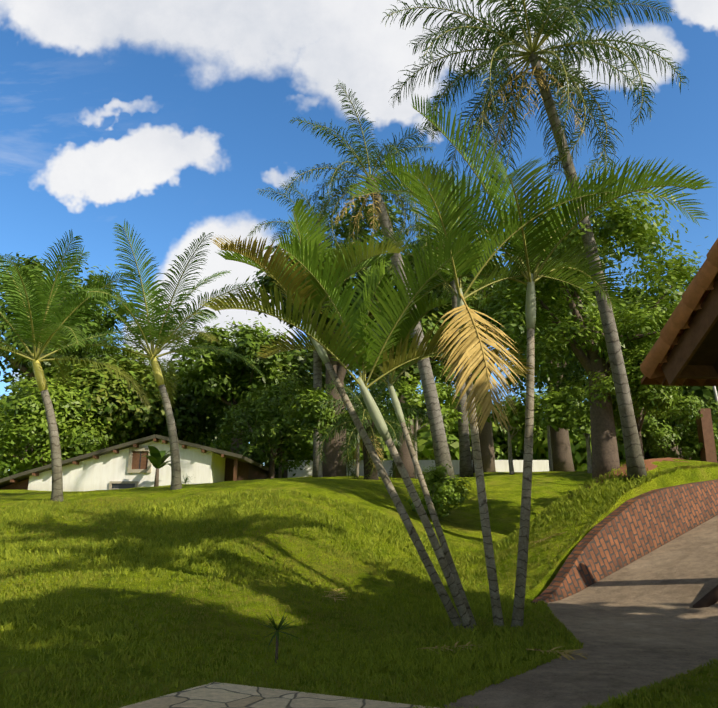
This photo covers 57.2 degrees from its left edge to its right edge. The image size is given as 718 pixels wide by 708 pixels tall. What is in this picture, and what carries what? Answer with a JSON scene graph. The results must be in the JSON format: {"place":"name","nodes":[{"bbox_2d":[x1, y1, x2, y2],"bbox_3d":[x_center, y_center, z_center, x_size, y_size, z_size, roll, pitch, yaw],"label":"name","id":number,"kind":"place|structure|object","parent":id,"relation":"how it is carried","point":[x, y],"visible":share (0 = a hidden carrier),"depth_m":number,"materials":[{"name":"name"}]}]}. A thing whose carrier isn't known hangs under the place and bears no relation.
{"place":"outdoors","nodes":[
{"label":"outdoors","id":0,"kind":"place"},
{"bbox_2d":[0,459,717,707],"bbox_3d":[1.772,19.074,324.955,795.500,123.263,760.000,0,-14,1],"label":"ground","id":1,"kind":"structure","parent":0,"point":[503,496],"depth_m":12.35,"materials":[{"name":"green plant"}]},
{"bbox_2d":[0,379,63,477],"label":"hedge tree","id":2,"kind":"object","parent":1,"relation":"on","point":[8,387],"depth_m":96.63,"materials":[{"name":"green plant"}]},
{"bbox_2d":[0,367,132,478],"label":"bright tree","id":3,"kind":"object","parent":1,"relation":"on","point":[27,418],"visible":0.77,"depth_m":45.05,"materials":[{"name":"green plant"}]},
{"bbox_2d":[0,251,135,471],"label":"dark tree","id":4,"kind":"object","parent":1,"relation":"on","point":[100,322],"visible":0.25,"depth_m":57.88,"materials":[{"name":"green plant"}]},
{"bbox_2d":[0,347,149,423],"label":"tree","id":5,"kind":"object","parent":1,"relation":"on","point":[13,387],"depth_m":71.41,"materials":[{"name":"green plant"}]},
{"bbox_2d":[0,228,180,501],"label":"king palm","id":6,"kind":"object","parent":1,"relation":"on","point":[39,325],"visible":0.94,"depth_m":18.21,"materials":[{"name":"green plant"}]},
{"bbox_2d":[30,340,197,453],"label":"tree","id":7,"kind":"object","parent":1,"relation":"on","point":[119,398],"visible":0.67,"depth_m":48.42,"materials":[{"name":"green plant"}]},
{"bbox_2d":[2,221,265,489],"bbox_3d":[-6.136,0.388,20.232,7.924,7.895,7.507,-13,-19,43],"label":"king palm","id":8,"kind":"object","parent":1,"relation":"on","point":[164,332],"visible":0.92,"depth_m":19.76,"materials":[{"name":"green plant"}]},
{"bbox_2d":[0,434,275,490],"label":"white house","id":9,"kind":"structure","parent":1,"relation":"on","point":[123,466],"depth_m":30.65,"materials":[{"name":"paint"}]},
{"bbox_2d":[137,446,170,486],"bbox_3d":[-8.942,5.076,29.213,1.795,1.817,1.527,8,-16,-31],"label":"banana plant","id":10,"kind":"object","parent":1,"relation":"on","point":[156,457],"visible":0.85,"depth_m":29.06,"materials":[{"name":"green plant"}]},
{"bbox_2d":[94,354,232,450],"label":"tree","id":11,"kind":"object","parent":1,"relation":"on","point":[207,421],"visible":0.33,"depth_m":55.76,"materials":[{"name":"green plant"}]},
{"bbox_2d":[156,339,255,457],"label":"tree","id":12,"kind":"object","parent":1,"relation":"on","point":[178,356],"visible":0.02,"depth_m":76.13,"materials":[{"name":"green plant"}]},
{"bbox_2d":[163,316,308,453],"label":"tree","id":13,"kind":"object","parent":1,"relation":"on","point":[208,376],"visible":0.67,"depth_m":46.46,"materials":[{"name":"green plant"}]},
{"bbox_2d":[217,438,263,462],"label":"hedge tree","id":14,"kind":"object","parent":1,"relation":"on","point":[244,441],"depth_m":94.16,"materials":[{"name":"green plant"}]},
{"bbox_2d":[217,395,283,457],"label":"park tree","id":15,"kind":"object","parent":1,"relation":"on","point":[240,412],"visible":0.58,"depth_m":41.82,"materials":[{"name":"green plant"}]},
{"bbox_2d":[203,406,312,478],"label":"tree","id":16,"kind":"object","parent":1,"relation":"on","point":[270,434],"visible":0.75,"depth_m":38.14,"materials":[{"name":"green plant"}]},
{"bbox_2d":[189,328,355,477],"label":"tree","id":17,"kind":"object","parent":1,"relation":"on","point":[305,358],"visible":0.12,"depth_m":50.80,"materials":[{"name":"green plant"}]},
{"bbox_2d":[120,682,437,707],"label":"stone paving","id":18,"kind":"structure","parent":1,"relation":"on","point":[218,695],"depth_m":5.43,"materials":[{"name":"grey stone"}]},
{"bbox_2d":[245,372,312,477],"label":"park tree","id":19,"kind":"object","parent":1,"relation":"on","point":[273,406],"visible":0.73,"depth_m":39.13,"materials":[{"name":"green plant"}]},
{"bbox_2d":[258,610,299,662],"bbox_3d":[-0.841,3.038,7.037,0.467,0.602,0.386,9,-17,-33],"label":"palm plant","id":20,"kind":"object","parent":1,"relation":"on","point":[278,629],"visible":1,"depth_m":7.05,"materials":[{"name":"green plant"}]},
{"bbox_2d":[260,406,362,469],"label":"tree","id":21,"kind":"object","parent":1,"relation":"on","point":[299,433],"visible":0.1,"depth_m":38.38,"materials":[{"name":"green plant"}]},
{"bbox_2d":[248,179,375,476],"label":"queen palm","id":22,"kind":"object","parent":1,"relation":"on","point":[317,371],"visible":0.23,"depth_m":36.51,"materials":[{"name":"green"}]},
{"bbox_2d":[278,386,350,476],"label":"park tree","id":23,"kind":"object","parent":1,"relation":"on","point":[313,418],"visible":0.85,"depth_m":32.43,"materials":[{"name":"green plant"}]},
{"bbox_2d":[260,405,385,477],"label":"hedge tree","id":24,"kind":"object","parent":1,"relation":"on","point":[268,464],"depth_m":90.99,"materials":[{"name":"green plant"}]},
{"bbox_2d":[234,188,421,476],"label":"mango tree","id":25,"kind":"object","parent":1,"relation":"on","point":[332,467],"visible":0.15,"depth_m":33.70,"materials":[{"name":"green plant"}]},
{"bbox_2d":[211,198,462,628],"bbox_3d":[-1.052,0.725,10.642,3.686,7.303,4.282,8,-16,-29],"label":"palm tree","id":26,"kind":"object","parent":1,"relation":"on","point":[306,284],"visible":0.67,"depth_m":10.47,"materials":[{"name":"green"}]},
{"bbox_2d":[0,463,717,707],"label":"grass tufts","id":27,"kind":"object","parent":1,"relation":"on","point":[534,630],"visible":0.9,"depth_m":9.39,"materials":[{"name":"green plant"}]},
{"bbox_2d":[322,365,401,476],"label":"park tree","id":28,"kind":"object","parent":1,"relation":"on","point":[348,377],"visible":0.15,"depth_m":38.04,"materials":[{"name":"green plant"}]},
{"bbox_2d":[198,229,533,630],"bbox_3d":[0.099,0.980,8.518,3.091,5.768,4.160,-11,-18,37],"label":"palm tree","id":29,"kind":"object","parent":1,"relation":"on","point":[359,337],"visible":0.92,"depth_m":8.98,"materials":[{"name":"green"}]},
{"bbox_2d":[256,259,476,625],"bbox_3d":[0.180,1.468,11.111,3.897,6.074,3.461,0,-14,1],"label":"palm tree","id":30,"kind":"object","parent":1,"relation":"on","point":[422,309],"visible":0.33,"depth_m":10.89,"materials":[{"name":"green"}]},
{"bbox_2d":[281,80,456,479],"bbox_3d":[0.608,-2.667,26.416,7.400,15.767,7.323,0,-14,1],"label":"queen palm","id":31,"kind":"object","parent":1,"relation":"on","point":[442,456],"visible":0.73,"depth_m":26.85,"materials":[{"name":"green plant"}]},
{"bbox_2d":[315,373,428,479],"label":"tree","id":32,"kind":"object","parent":1,"relation":"on","point":[370,469],"visible":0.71,"depth_m":26.59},
{"bbox_2d":[288,460,548,477],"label":"garden wall","id":33,"kind":"structure","parent":1,"relation":"on","point":[537,465],"depth_m":45.19,"materials":[{"name":"white paint"}]},
{"bbox_2d":[380,370,462,478],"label":"park tree","id":34,"kind":"object","parent":1,"relation":"on","point":[410,394],"visible":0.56,"depth_m":30.70,"materials":[{"name":"green plant"}]},
{"bbox_2d":[347,394,495,459],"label":"hedge tree","id":35,"kind":"object","parent":1,"relation":"on","point":[425,450],"visible":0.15,"depth_m":81.70,"materials":[{"name":"green plant"}]},
{"bbox_2d":[351,233,495,477],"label":"tree","id":36,"kind":"object","parent":1,"relation":"on","point":[429,320],"visible":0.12,"depth_m":41.07,"materials":[{"name":"green plant"}]},
{"bbox_2d":[404,464,471,518],"bbox_3d":[2.294,4.083,19.056,1.730,1.971,2.330,-8,-16,29],"label":"shrub left of mound","id":37,"kind":"object","parent":1,"relation":"on","point":[446,492],"visible":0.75,"depth_m":19.05,"materials":[{"name":"green plant"}]},
{"bbox_2d":[396,176,513,476],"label":"tree","id":38,"kind":"object","parent":1,"relation":"on","point":[465,465],"visible":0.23,"depth_m":32.69,"materials":[{"name":"green"}]},
{"bbox_2d":[322,531,587,659],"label":"fallen fronds","id":39,"kind":"object","parent":1,"relation":"on","point":[543,651],"visible":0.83,"depth_m":7.52,"materials":[{"name":"plant"}]},
{"bbox_2d":[422,360,504,423],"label":"park tree","id":40,"kind":"object","parent":1,"relation":"on","point":[436,374],"visible":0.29,"depth_m":35.55,"materials":[{"name":"green plant"}]},
{"bbox_2d":[340,151,618,626],"bbox_3d":[1.843,0.270,9.198,4.446,7.439,4.257,0,-14,1],"label":"palm tree","id":41,"kind":"object","parent":1,"relation":"on","point":[466,356],"visible":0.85,"depth_m":9.32,"materials":[{"name":"green"}]},
{"bbox_2d":[427,399,537,459],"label":"hedge tree","id":42,"kind":"object","parent":1,"relation":"on","point":[501,448],"visible":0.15,"depth_m":86.69,"materials":[{"name":"green plant"}]},
{"bbox_2d":[398,221,581,472],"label":"tree","id":43,"kind":"object","parent":1,"relation":"on","point":[487,447],"visible":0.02,"depth_m":45.12,"materials":[{"name":"green plant"}]},
{"bbox_2d":[476,388,564,474],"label":"park tree","id":44,"kind":"object","parent":1,"relation":"on","point":[516,420],"visible":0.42,"depth_m":28.52,"materials":[{"name":"green plant"}]},
{"bbox_2d":[345,94,715,627],"bbox_3d":[2.864,-0.270,10.240,5.284,9.001,5.338,-13,-19,41],"label":"palm tree","id":45,"kind":"object","parent":1,"relation":"on","point":[540,242],"visible":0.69,"depth_m":10.20,"materials":[{"name":"green"}]},
{"bbox_2d":[381,0,688,480],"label":"palm tree","id":46,"kind":"object","parent":1,"relation":"on","point":[635,463],"visible":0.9,"depth_m":15.98,"materials":[{"name":"green"}]},
{"bbox_2d":[499,354,589,470],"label":"park tree","id":47,"kind":"object","parent":1,"relation":"on","point":[562,370],"visible":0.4,"depth_m":34.50,"materials":[{"name":"green plant"}]},
{"bbox_2d":[468,243,643,471],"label":"tree","id":48,"kind":"object","parent":1,"relation":"on","point":[562,459],"visible":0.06,"depth_m":39.44,"materials":[{"name":"green plant"}]},
{"bbox_2d":[523,383,614,472],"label":"park tree","id":49,"kind":"object","parent":1,"relation":"on","point":[553,411],"visible":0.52,"depth_m":26.57,"materials":[{"name":"green plant"}]},
{"bbox_2d":[496,402,644,470],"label":"hedge tree","id":50,"kind":"object","parent":1,"relation":"on","point":[578,449],"visible":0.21,"depth_m":82.64,"materials":[{"name":"green plant"}]},
{"bbox_2d":[451,160,708,478],"bbox_3d":[6.936,-0.863,17.636,8.310,8.656,7.584,0,-14,1],"label":"tree","id":51,"kind":"object","parent":1,"relation":"on","point":[565,330],"visible":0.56,"depth_m":17.44,"materials":[{"name":"green plant"}]},
{"bbox_2d":[531,479,717,604],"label":"brick retaining wall","id":52,"kind":"structure","parent":1,"relation":"on","point":[627,532],"depth_m":13.92,"materials":[{"name":"brown brick"}]},
{"bbox_2d":[559,457,698,507],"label":"mound soil","id":53,"kind":"structure","parent":1,"relation":"on","point":[649,464],"depth_m":16.52,"materials":[{"name":"brown soil"}]},
{"bbox_2d":[562,240,696,457],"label":"tree","id":54,"kind":"object","parent":1,"relation":"on","point":[570,355],"depth_m":30.59,"materials":[{"name":"green plant"}]},
{"bbox_2d":[554,341,706,457],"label":"tree","id":55,"kind":"object","parent":1,"relation":"on","point":[656,401],"visible":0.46,"depth_m":16.94,"materials":[{"name":"green plant"}]},
{"bbox_2d":[615,424,700,460],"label":"hedge tree","id":56,"kind":"object","parent":1,"relation":"on","point":[647,454],"depth_m":83.34,"materials":[{"name":"green plant"}]},
{"bbox_2d":[614,386,717,460],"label":"tree","id":57,"kind":"object","parent":1,"relation":"on","point":[705,393],"visible":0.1,"depth_m":22.42,"materials":[{"name":"green plant"}]},
{"bbox_2d":[618,391,717,461],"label":"shrub","id":58,"kind":"object","parent":1,"relation":"on","point":[670,431],"visible":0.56,"depth_m":19.44,"materials":[{"name":"green plant"}]},
{"bbox_2d":[640,238,717,385],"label":"roof","id":59,"kind":"structure","parent":1,"relation":"on","point":[683,351],"depth_m":6.71,"materials":[{"name":"brown wood"}]},
{"bbox_2d":[713,386,717,407],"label":"lamp pole","id":60,"kind":"object","parent":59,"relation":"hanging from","point":[715,393],"depth_m":21.06,"materials":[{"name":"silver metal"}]},
{"bbox_2d":[696,408,717,462],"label":"wooden post","id":61,"kind":"object","parent":1,"relation":"on","point":[706,436],"visible":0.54,"depth_m":18.67,"materials":[{"name":"brown wood"}]},
{"bbox_2d":[0,0,717,465],"label":"sky","id":62,"kind":"structure","parent":0,"point":[167,119],"materials":[{"name":"blue"}]},
{"bbox_2d":[444,515,717,707],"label":"concrete path","id":63,"kind":"structure","parent":0,"point":[640,622],"depth_m":8.88,"materials":[{"name":"grey concrete"}]},
{"bbox_2d":[693,585,717,607],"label":"timber brace","id":64,"kind":"object","parent":63,"relation":"on","point":[710,598],"visible":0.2,"depth_m":10.40,"materials":[{"name":"brown wood"}]}
]}

